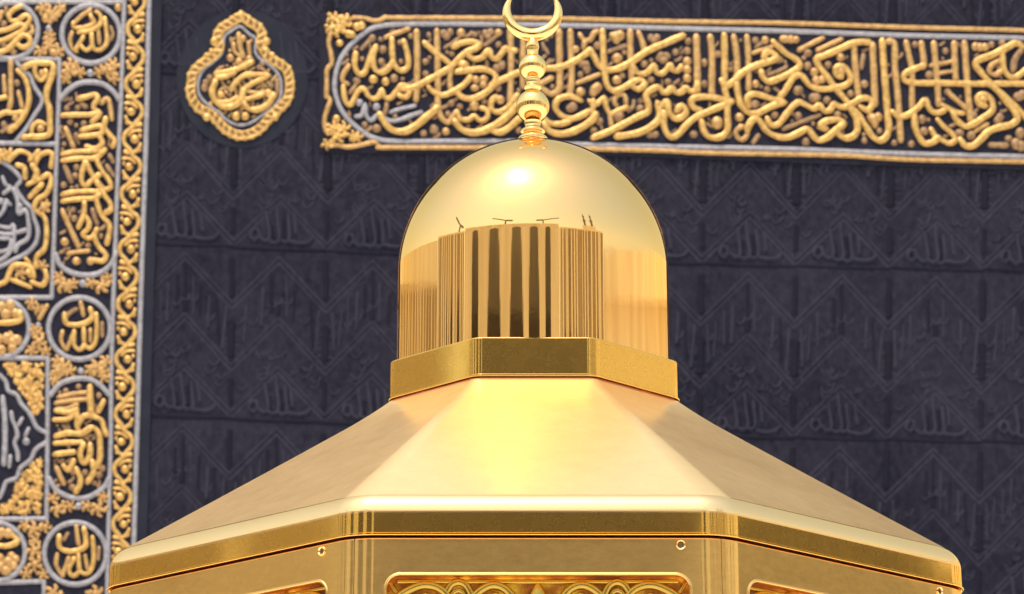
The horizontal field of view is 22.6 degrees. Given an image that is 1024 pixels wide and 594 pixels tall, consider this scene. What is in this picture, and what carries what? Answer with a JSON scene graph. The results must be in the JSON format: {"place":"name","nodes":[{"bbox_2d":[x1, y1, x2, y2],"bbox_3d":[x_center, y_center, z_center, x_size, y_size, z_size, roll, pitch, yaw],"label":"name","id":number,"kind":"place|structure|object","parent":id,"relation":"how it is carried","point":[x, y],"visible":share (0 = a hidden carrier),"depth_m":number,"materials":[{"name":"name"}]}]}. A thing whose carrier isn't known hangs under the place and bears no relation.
{"place":"outdoors","nodes":[
{"label":"outdoors","id":0,"kind":"place"},
{"label":"plaza","id":1,"kind":"structure","parent":0,"visible":0},
{"bbox_2d":[107,0,963,593],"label":"golden shrine","id":2,"kind":"object","parent":1,"relation":"on","point":[533,426],"visible":1,"depth_m":2.64,"materials":[{"name":"gold metal"}]},
{"bbox_3d":[-0.075,1.919,21.198,13.064,12.650,11.739,0,-18,0],"label":"cube building","id":3,"kind":"object","parent":1,"relation":"on","visible":0},
{"bbox_2d":[0,0,161,593],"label":"door curtain","id":4,"kind":"object","parent":3,"relation":"attached to","point":[79,111],"depth_m":16.15,"materials":[{"name":"gold fabric"}]},
{"bbox_2d":[147,0,1023,593],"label":"cloth cover","id":5,"kind":"object","parent":3,"relation":"on","point":[855,332],"visible":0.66,"depth_m":16.33,"materials":[{"name":"black fabric"}]},
{"bbox_2d":[177,10,307,147],"bbox_3d":[-1.754,-1.427,16.653,0.851,0.972,0.037,1,-18,-3],"label":"embroidered medallion","id":6,"kind":"object","parent":5,"relation":"attached to","point":[268,104],"visible":1,"depth_m":16.64,"materials":[{"name":"gold fabric"}]},
{"bbox_2d":[319,12,1023,170],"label":"embroidered belt","id":7,"kind":"object","parent":5,"relation":"attached to","point":[858,93],"visible":0.98,"depth_m":16.77,"materials":[{"name":"metal"}]}
]}

